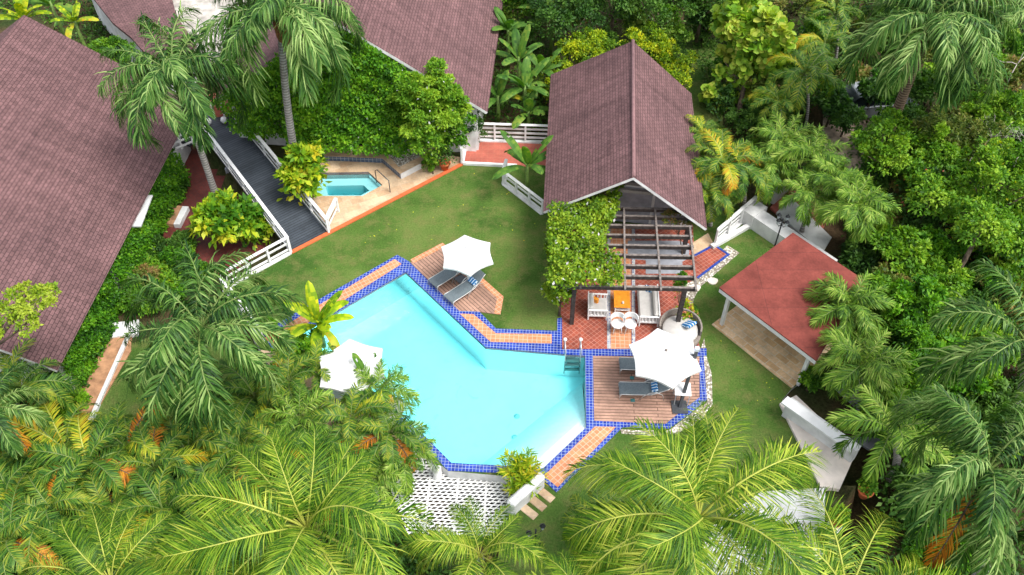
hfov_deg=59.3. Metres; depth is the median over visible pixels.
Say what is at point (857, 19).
dense shrub
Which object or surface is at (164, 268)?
ivy hedge
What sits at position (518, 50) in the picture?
banana plant
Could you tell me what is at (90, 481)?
feather palm
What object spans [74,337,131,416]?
side walkway
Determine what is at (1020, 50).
dense shrub
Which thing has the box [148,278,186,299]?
green shrub
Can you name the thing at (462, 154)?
white fence
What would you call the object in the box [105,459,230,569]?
feather palm
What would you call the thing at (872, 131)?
green shrub
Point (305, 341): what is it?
green shrub
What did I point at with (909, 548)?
green shrub
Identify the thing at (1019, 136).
dense shrub
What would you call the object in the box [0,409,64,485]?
feather palm
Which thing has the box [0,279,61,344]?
overhanging tree
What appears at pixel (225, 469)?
feather palm
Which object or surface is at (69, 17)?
banana plant
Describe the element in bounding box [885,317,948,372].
green shrub
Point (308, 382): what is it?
terrace
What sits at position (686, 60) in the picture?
yellow bush
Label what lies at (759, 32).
sea grape tree
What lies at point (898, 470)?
green shrub
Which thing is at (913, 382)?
green shrub
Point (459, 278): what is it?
side table
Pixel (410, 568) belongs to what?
ground cover
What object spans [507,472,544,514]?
planter wall
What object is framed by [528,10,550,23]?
dense shrub
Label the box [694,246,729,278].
path trim
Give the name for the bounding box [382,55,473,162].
bougainvillea
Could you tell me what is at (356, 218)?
lawn kerb
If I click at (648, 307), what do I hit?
garden sofa
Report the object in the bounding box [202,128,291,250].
white fence
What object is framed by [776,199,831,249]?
paved yard
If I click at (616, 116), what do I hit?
cottage
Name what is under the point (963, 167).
dense shrub
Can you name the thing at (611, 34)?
dense shrub
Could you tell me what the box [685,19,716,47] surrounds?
dark shrub
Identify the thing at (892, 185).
dense shrub
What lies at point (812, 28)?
dense shrub
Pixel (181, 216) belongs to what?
wall
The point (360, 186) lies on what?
hot tub
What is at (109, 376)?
wall
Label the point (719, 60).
dense shrub
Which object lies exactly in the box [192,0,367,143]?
tall palm
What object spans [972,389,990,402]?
dense shrub
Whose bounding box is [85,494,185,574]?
feather palm
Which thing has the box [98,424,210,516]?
feather palm
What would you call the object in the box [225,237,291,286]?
white fence
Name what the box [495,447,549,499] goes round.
spiky croton
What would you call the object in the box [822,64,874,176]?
driveway
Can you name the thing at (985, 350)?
tall palm
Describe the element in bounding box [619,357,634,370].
sun lounger
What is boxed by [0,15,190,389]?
house
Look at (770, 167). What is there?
palm
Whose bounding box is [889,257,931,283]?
dense shrub
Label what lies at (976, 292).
dense shrub
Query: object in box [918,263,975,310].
dense shrub
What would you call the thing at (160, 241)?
green shrub
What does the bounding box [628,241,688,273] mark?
porch floor
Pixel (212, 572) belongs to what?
coconut palm
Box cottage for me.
[543,39,706,229]
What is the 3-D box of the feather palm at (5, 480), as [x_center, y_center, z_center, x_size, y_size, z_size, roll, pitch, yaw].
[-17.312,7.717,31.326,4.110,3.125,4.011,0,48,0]
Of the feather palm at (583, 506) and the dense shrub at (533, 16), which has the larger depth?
the dense shrub at (533, 16)
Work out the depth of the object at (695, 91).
49.49 m
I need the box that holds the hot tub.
[317,172,381,195]
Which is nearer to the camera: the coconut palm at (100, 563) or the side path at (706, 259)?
the coconut palm at (100, 563)
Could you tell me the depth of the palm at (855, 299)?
34.44 m
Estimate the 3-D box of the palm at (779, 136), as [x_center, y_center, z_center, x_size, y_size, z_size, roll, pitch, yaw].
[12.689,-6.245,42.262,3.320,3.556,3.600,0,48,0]
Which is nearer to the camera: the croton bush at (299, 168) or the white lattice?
the white lattice
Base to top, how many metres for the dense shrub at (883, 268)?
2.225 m
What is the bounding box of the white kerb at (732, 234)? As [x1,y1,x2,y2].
[710,224,749,248]
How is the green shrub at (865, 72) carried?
on the ground at (822, 404)
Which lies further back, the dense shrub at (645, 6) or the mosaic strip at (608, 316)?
the dense shrub at (645, 6)
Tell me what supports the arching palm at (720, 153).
on the lawn at (516, 270)
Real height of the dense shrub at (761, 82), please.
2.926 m
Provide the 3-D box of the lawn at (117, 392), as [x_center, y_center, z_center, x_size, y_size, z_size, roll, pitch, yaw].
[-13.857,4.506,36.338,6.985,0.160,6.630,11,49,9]
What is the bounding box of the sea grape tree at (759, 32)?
[697,0,797,123]
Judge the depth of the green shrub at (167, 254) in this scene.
40.50 m
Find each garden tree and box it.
[848,107,969,186]
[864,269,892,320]
[880,273,951,329]
[892,165,967,224]
[908,105,1009,161]
[946,135,1023,256]
[959,84,1023,142]
[976,211,1023,262]
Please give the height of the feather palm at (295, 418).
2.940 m
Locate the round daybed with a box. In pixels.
[658,308,702,346]
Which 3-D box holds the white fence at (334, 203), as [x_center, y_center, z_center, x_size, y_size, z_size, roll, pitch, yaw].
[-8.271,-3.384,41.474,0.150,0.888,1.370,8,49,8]
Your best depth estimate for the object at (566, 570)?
23.52 m
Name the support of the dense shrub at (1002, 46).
on the ground at (822, 404)
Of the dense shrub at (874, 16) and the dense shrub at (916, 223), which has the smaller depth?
the dense shrub at (916, 223)
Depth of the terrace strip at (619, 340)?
38.04 m
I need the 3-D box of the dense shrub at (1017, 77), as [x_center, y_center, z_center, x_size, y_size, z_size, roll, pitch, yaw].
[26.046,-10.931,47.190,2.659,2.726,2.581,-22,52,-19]
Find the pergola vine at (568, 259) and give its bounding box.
[543,184,625,299]
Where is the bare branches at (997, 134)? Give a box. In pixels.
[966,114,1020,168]
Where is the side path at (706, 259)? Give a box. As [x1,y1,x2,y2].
[682,248,725,283]
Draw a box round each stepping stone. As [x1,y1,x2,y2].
[520,504,538,519]
[529,496,546,511]
[538,488,554,502]
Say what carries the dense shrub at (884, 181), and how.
on the ground at (822, 404)
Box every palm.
[0,338,80,420]
[0,358,53,459]
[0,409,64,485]
[0,454,111,570]
[0,455,69,548]
[0,484,70,574]
[3,400,130,495]
[7,442,99,533]
[18,497,224,574]
[23,410,144,520]
[58,469,150,566]
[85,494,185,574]
[86,400,172,492]
[96,0,258,192]
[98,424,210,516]
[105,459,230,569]
[116,238,305,441]
[131,405,235,509]
[137,508,322,574]
[150,423,434,574]
[161,441,263,539]
[169,367,266,479]
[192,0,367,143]
[194,405,287,501]
[210,357,310,439]
[240,416,316,480]
[254,346,320,416]
[255,383,337,457]
[285,408,369,486]
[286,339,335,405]
[303,448,384,521]
[310,378,395,454]
[337,358,422,435]
[343,440,411,516]
[353,397,433,472]
[377,420,441,495]
[396,494,554,574]
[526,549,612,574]
[560,400,829,574]
[560,483,630,550]
[685,114,721,154]
[685,127,764,210]
[701,171,740,226]
[707,0,760,7]
[711,140,774,205]
[729,479,969,574]
[743,142,797,205]
[748,80,805,128]
[749,111,816,180]
[765,46,841,128]
[769,123,852,189]
[775,165,837,232]
[791,17,856,81]
[794,152,866,220]
[802,269,896,344]
[803,0,864,58]
[810,322,912,415]
[814,173,902,243]
[824,382,953,492]
[835,0,1022,151]
[878,380,1023,574]
[911,257,1023,429]
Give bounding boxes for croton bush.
[186,185,264,249]
[240,212,274,250]
[272,139,331,205]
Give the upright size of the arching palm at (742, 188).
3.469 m
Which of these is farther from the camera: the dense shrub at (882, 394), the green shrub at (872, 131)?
the green shrub at (872, 131)
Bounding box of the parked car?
[845,82,918,122]
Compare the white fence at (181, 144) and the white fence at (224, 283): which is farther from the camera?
the white fence at (181, 144)
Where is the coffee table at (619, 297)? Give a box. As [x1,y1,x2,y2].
[613,290,629,311]
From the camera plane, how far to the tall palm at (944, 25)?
36.74 m
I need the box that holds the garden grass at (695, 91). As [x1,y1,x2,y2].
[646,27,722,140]
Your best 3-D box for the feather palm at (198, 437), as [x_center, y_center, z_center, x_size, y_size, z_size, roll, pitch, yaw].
[-11.824,6.149,32.916,4.356,2.881,3.825,0,48,0]
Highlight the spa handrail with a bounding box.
[375,170,390,191]
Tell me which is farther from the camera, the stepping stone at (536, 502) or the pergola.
the pergola
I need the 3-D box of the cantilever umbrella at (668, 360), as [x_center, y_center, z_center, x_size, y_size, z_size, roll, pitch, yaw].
[5.704,3.203,34.202,2.574,2.841,2.829,0,48,0]
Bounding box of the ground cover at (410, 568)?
[0,0,1023,574]
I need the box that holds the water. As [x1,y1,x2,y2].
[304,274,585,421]
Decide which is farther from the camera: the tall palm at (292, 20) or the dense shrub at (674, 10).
the dense shrub at (674, 10)
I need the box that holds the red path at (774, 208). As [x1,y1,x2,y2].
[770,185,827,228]
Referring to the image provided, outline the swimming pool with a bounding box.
[316,273,585,467]
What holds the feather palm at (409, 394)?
on the terrace at (308, 382)
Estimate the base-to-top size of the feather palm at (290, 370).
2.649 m
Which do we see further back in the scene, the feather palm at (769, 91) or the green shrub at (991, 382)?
the feather palm at (769, 91)
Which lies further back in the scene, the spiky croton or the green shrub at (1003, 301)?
the green shrub at (1003, 301)
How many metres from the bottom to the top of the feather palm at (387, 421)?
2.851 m
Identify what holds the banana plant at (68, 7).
on the ground at (822, 404)
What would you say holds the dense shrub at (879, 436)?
on the ground at (822, 404)
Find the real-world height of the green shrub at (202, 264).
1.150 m
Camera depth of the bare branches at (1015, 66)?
44.73 m
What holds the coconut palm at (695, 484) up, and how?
on the ground at (822, 404)
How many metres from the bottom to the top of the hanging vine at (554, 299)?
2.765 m
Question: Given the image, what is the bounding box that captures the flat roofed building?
[173,0,244,79]
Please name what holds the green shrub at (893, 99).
on the ground at (822, 404)
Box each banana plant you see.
[0,0,51,19]
[28,0,72,35]
[49,0,98,46]
[283,281,353,353]
[352,352,376,399]
[481,70,522,122]
[491,6,532,69]
[492,130,553,194]
[496,24,542,99]
[496,56,549,121]
[511,90,548,134]
[518,0,572,56]
[519,47,568,98]
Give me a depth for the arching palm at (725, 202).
39.83 m
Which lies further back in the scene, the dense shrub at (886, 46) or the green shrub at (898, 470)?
the dense shrub at (886, 46)
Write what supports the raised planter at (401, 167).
on the spa terrace at (350, 207)
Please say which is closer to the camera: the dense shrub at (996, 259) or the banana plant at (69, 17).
the dense shrub at (996, 259)
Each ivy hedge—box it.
[60,147,190,387]
[129,239,199,298]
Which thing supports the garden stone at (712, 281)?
on the pebble path edge
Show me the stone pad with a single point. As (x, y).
(703, 242)
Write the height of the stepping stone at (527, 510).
0.050 m
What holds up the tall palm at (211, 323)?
on the ground at (822, 404)
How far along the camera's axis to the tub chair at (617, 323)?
36.97 m
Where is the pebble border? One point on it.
(708, 376)
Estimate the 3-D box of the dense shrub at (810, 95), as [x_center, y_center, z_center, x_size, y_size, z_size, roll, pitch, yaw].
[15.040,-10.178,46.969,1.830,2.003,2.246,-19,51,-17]
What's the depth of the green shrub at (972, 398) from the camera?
33.53 m
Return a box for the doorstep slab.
[166,205,181,226]
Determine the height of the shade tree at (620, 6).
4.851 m
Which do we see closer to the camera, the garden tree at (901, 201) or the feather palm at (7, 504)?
the feather palm at (7, 504)
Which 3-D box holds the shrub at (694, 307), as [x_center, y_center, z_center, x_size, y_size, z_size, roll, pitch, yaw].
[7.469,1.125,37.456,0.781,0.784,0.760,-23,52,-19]
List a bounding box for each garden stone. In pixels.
[690,284,700,290]
[707,277,717,284]
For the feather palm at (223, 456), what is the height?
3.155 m
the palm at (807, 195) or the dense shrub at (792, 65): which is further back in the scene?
the dense shrub at (792, 65)
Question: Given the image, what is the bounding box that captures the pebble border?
[620,340,711,435]
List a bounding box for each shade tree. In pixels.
[502,0,542,21]
[526,0,606,59]
[586,0,639,29]
[623,0,700,30]
[668,0,725,42]
[767,0,840,22]
[839,0,900,37]
[933,52,1012,103]
[972,0,1023,60]
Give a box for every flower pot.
[433,144,456,170]
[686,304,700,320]
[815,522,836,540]
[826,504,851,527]
[856,474,879,499]
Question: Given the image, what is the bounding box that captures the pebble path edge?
[686,245,738,303]
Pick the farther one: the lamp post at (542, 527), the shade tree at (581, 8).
the shade tree at (581, 8)
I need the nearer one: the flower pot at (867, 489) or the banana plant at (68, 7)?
the flower pot at (867, 489)
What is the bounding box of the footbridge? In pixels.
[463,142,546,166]
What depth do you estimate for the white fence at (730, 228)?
40.95 m
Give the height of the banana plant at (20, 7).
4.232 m
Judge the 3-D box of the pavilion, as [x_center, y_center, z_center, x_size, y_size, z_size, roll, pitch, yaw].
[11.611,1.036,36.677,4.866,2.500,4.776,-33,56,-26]
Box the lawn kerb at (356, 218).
[292,163,462,253]
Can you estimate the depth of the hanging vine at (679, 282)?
36.68 m
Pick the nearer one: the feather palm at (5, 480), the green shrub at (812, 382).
the feather palm at (5, 480)
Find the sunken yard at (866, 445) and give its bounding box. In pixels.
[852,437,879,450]
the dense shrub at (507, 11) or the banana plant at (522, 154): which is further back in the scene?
the dense shrub at (507, 11)
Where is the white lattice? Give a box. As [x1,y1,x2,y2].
[392,458,513,536]
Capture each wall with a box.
[88,326,133,419]
[112,319,139,337]
[174,206,189,227]
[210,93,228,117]
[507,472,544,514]
[737,200,837,260]
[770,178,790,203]
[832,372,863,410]
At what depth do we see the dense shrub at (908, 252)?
37.83 m
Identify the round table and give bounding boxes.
[321,388,344,402]
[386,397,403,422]
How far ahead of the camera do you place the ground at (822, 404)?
40.59 m
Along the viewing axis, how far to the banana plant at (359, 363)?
32.85 m
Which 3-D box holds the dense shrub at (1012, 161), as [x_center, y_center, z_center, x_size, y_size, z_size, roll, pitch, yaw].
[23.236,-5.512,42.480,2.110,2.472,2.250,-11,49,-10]
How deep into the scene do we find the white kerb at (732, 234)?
40.91 m
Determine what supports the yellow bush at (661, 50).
on the ground at (822, 404)
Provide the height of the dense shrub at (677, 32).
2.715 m
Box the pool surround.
[263,255,706,492]
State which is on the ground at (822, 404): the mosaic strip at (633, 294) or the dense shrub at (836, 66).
the dense shrub at (836, 66)
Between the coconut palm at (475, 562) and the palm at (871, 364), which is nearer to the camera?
the coconut palm at (475, 562)
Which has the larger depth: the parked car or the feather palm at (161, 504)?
the parked car
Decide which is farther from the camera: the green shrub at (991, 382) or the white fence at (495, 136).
the white fence at (495, 136)
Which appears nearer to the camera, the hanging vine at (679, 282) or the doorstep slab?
the hanging vine at (679, 282)
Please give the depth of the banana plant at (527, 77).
44.86 m
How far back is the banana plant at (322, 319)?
35.39 m
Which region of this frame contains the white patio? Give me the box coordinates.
[702,395,860,574]
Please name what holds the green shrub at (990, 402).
on the ground at (822, 404)
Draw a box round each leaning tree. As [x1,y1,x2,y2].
[902,168,966,227]
[949,195,1021,268]
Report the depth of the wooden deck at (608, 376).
35.08 m
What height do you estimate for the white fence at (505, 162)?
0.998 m
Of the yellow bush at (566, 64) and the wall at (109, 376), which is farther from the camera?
the yellow bush at (566, 64)
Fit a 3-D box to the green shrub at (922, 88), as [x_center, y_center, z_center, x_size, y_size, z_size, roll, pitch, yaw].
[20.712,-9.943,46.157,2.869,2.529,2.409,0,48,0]
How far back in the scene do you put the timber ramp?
43.26 m
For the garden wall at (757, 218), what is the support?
on the ground at (822, 404)
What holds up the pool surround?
on the lawn at (516, 270)
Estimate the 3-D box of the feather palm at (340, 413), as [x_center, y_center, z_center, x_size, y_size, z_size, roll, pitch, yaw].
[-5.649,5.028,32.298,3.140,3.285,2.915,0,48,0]
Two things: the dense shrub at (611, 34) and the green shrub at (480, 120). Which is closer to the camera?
the green shrub at (480, 120)
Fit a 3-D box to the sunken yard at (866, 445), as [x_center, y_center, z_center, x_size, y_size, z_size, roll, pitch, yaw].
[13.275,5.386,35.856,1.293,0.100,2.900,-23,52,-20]
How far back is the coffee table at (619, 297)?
37.94 m
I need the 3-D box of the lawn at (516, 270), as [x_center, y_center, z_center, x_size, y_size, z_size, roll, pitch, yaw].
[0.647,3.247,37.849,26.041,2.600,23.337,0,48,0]
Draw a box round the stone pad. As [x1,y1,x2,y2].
[693,233,712,253]
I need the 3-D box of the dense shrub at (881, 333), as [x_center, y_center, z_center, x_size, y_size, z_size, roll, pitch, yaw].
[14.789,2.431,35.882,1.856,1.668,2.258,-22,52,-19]
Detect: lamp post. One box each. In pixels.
[526,523,545,553]
[772,213,789,247]
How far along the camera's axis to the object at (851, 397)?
34.98 m
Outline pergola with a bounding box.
[551,206,696,324]
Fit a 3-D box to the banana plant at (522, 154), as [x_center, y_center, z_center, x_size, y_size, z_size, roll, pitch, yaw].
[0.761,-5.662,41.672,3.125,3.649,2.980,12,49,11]
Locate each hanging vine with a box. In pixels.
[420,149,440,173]
[539,279,576,316]
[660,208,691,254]
[673,270,687,302]
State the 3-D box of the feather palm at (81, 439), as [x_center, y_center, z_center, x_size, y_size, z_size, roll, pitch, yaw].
[-15.018,6.630,32.035,3.648,3.525,4.113,-28,54,-23]
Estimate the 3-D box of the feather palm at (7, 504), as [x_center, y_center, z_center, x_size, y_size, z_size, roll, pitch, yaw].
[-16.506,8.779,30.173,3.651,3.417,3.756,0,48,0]
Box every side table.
[454,274,466,283]
[673,382,690,405]
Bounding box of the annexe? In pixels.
[92,0,196,91]
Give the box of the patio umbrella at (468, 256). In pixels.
[441,235,492,290]
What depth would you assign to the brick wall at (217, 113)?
46.31 m
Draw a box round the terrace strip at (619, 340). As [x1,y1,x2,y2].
[611,229,630,348]
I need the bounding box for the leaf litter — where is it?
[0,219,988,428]
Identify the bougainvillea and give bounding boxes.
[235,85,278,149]
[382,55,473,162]
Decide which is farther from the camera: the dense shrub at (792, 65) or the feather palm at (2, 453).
the dense shrub at (792, 65)
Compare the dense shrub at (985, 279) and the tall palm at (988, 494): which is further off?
the dense shrub at (985, 279)
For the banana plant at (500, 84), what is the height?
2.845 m
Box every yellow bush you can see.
[526,59,572,102]
[550,26,630,68]
[618,20,680,65]
[660,48,699,89]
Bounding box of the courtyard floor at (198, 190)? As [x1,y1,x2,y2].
[163,145,268,274]
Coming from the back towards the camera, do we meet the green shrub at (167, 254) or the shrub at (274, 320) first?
the green shrub at (167, 254)
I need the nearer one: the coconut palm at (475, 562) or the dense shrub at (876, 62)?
the coconut palm at (475, 562)
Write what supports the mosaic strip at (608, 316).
on the terrace at (591, 332)
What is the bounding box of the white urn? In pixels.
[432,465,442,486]
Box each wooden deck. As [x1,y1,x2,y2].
[410,243,503,314]
[593,356,698,423]
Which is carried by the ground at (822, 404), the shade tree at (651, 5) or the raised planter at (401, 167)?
the shade tree at (651, 5)
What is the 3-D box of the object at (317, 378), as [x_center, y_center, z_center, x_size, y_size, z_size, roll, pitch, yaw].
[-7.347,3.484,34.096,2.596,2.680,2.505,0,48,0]
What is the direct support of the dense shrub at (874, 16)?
on the ground at (822, 404)
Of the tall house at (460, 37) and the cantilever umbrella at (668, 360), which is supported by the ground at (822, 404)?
the tall house at (460, 37)
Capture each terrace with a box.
[261,345,417,453]
[309,155,460,228]
[558,224,699,348]
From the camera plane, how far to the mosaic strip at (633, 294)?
38.60 m
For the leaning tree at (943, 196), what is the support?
on the ground at (822, 404)
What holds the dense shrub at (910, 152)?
on the ground at (822, 404)
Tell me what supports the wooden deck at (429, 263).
on the lawn at (516, 270)
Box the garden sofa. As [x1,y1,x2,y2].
[637,284,660,326]
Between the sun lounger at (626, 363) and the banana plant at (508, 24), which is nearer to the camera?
the sun lounger at (626, 363)
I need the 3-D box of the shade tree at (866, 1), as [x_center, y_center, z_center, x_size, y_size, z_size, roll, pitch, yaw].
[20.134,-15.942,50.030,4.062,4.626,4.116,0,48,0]
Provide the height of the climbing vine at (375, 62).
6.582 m
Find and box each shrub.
[20,371,71,409]
[49,385,93,425]
[86,35,137,63]
[116,285,162,317]
[131,261,162,285]
[132,234,176,256]
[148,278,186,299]
[156,245,194,266]
[170,179,190,200]
[172,228,197,245]
[175,260,208,281]
[263,317,278,336]
[269,327,325,365]
[466,110,487,142]
[502,0,531,33]
[506,18,542,58]
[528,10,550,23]
[571,12,588,38]
[601,26,618,50]
[617,8,655,42]
[631,2,646,11]
[643,15,694,48]
[657,4,680,20]
[675,297,699,321]
[683,0,717,46]
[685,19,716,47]
[701,82,737,114]
[712,47,732,79]
[725,98,780,141]
[745,71,786,97]
[756,103,797,124]
[784,56,803,79]
[788,78,820,106]
[797,364,828,392]
[799,15,835,50]
[810,84,854,126]
[816,78,848,95]
[820,57,843,77]
[828,103,867,136]
[835,61,872,83]
[838,237,882,275]
[841,220,875,251]
[846,167,878,195]
[847,15,875,39]
[855,341,933,394]
[856,76,890,109]
[856,369,902,417]
[857,321,893,348]
[858,261,912,287]
[859,155,901,194]
[860,0,898,17]
[863,195,903,223]
[866,124,881,150]
[869,67,897,105]
[869,220,943,275]
[871,59,894,72]
[874,215,903,242]
[874,397,937,462]
[875,104,909,133]
[875,313,904,347]
[877,10,926,63]
[878,38,892,55]
[880,453,976,521]
[883,352,940,403]
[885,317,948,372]
[889,172,909,215]
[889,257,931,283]
[892,68,947,104]
[892,134,924,157]
[900,198,945,230]
[900,504,971,574]
[904,101,928,120]
[908,333,993,398]
[917,223,967,268]
[918,46,936,70]
[918,255,974,291]
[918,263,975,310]
[919,383,982,431]
[920,62,944,106]
[920,333,1002,402]
[921,417,964,459]
[938,326,971,345]
[940,253,979,286]
[942,157,977,177]
[944,300,1015,348]
[945,218,978,255]
[947,93,990,130]
[953,286,1003,327]
[967,183,1008,221]
[968,260,1005,298]
[972,272,1023,311]
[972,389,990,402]
[973,208,1023,268]
[973,240,1023,271]
[973,377,1023,426]
[974,48,1009,77]
[981,25,1022,52]
[982,419,1023,458]
[987,144,1021,188]
[993,260,1023,305]
[996,54,1023,92]
[996,336,1020,369]
[998,193,1023,211]
[999,104,1021,137]
[1000,115,1023,141]
[1002,33,1023,60]
[1002,302,1023,338]
[1006,373,1019,395]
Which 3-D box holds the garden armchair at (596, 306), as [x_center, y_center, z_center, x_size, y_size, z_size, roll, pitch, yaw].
[3.597,0.764,37.804,0.830,0.750,0.980,2,48,2]
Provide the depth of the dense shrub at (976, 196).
40.49 m
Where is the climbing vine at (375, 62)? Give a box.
[213,25,477,158]
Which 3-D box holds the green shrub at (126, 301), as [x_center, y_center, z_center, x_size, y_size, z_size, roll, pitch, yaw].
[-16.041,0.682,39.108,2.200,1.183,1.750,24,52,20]
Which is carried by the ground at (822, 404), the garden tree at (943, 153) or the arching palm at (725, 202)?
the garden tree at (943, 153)
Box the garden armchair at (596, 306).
[587,291,607,320]
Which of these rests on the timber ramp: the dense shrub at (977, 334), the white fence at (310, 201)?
the white fence at (310, 201)
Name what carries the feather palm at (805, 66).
on the ground at (822, 404)
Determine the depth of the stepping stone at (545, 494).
32.26 m
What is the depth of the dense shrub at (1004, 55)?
46.95 m
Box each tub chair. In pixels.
[610,312,625,333]
[623,312,638,334]
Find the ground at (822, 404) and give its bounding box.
[0,0,1023,574]
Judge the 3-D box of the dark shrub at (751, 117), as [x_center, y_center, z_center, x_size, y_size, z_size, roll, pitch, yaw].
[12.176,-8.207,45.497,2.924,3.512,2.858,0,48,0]
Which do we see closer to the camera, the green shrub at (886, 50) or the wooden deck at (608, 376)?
the wooden deck at (608, 376)
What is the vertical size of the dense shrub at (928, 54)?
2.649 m
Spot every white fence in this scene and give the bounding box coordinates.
[173,133,192,149]
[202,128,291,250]
[218,275,265,340]
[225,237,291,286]
[248,131,329,232]
[326,198,339,229]
[460,144,465,163]
[480,122,547,143]
[501,159,507,183]
[502,173,543,214]
[714,196,757,243]
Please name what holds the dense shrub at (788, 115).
on the ground at (822, 404)
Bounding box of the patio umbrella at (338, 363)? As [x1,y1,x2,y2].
[320,339,384,403]
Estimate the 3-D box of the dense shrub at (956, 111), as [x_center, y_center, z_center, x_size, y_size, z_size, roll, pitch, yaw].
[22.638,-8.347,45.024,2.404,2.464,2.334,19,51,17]
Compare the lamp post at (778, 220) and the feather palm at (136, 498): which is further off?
the lamp post at (778, 220)
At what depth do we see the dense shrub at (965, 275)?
37.30 m
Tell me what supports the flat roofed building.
on the ground at (822, 404)
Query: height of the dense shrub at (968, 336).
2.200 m
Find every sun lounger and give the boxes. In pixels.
[428,269,459,291]
[443,270,485,307]
[618,380,669,399]
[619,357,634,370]
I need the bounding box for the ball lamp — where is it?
[220,116,226,122]
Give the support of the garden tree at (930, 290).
on the ground at (822, 404)
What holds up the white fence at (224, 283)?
on the lawn at (516, 270)
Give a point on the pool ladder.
(571, 364)
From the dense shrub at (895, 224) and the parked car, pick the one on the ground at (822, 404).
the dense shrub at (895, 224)
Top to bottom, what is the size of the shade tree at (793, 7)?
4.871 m
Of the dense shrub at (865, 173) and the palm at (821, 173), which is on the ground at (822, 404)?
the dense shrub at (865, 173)
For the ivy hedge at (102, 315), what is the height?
2.756 m
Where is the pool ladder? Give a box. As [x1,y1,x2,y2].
[563,337,582,373]
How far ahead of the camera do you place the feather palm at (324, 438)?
31.01 m
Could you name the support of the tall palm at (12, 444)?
on the ground at (822, 404)
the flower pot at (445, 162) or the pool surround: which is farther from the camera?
the flower pot at (445, 162)
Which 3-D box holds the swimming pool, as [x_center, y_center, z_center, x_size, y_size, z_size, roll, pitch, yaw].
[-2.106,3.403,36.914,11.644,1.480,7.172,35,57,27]
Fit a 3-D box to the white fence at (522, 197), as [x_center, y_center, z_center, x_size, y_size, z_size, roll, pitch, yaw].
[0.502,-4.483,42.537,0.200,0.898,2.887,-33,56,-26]
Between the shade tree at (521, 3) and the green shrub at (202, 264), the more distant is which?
the shade tree at (521, 3)
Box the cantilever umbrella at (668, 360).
[629,328,701,413]
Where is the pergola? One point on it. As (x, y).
(685, 238)
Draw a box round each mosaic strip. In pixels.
[607,229,609,348]
[632,229,634,342]
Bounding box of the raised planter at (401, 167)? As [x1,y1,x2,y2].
[323,144,433,178]
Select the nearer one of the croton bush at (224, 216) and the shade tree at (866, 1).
the croton bush at (224, 216)
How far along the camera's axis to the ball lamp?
45.92 m
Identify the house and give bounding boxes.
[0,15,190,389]
[215,0,502,151]
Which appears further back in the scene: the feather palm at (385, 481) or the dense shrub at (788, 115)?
the dense shrub at (788, 115)
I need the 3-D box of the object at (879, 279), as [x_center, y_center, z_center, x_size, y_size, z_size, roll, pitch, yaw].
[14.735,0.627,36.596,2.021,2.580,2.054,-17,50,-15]
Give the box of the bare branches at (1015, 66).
[988,51,1023,82]
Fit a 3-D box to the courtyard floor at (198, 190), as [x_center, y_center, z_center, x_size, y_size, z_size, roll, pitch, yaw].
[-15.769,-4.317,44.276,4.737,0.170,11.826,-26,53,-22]
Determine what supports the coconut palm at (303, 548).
on the ground at (822, 404)
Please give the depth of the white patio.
32.92 m
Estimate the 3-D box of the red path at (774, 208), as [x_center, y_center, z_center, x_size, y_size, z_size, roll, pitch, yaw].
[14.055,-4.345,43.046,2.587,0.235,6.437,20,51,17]
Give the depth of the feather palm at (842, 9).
47.72 m
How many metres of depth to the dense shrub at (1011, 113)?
44.10 m
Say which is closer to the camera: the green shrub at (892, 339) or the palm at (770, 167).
the green shrub at (892, 339)
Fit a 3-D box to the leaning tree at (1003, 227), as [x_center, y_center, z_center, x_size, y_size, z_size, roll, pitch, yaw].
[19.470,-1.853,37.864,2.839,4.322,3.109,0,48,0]
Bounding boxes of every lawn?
[61,331,246,457]
[231,164,830,574]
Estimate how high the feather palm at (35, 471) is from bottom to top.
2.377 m
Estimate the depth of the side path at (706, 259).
40.07 m
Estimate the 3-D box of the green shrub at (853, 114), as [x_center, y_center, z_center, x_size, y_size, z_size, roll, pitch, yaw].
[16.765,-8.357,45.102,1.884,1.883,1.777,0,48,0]
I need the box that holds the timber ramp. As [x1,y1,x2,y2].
[181,106,326,248]
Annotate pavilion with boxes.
[712,233,864,387]
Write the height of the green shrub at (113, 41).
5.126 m
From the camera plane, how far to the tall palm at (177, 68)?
36.03 m
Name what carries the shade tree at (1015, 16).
on the ground at (822, 404)
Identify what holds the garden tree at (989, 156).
on the ground at (822, 404)
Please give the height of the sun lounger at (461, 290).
0.804 m
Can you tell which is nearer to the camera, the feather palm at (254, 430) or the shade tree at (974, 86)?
the feather palm at (254, 430)

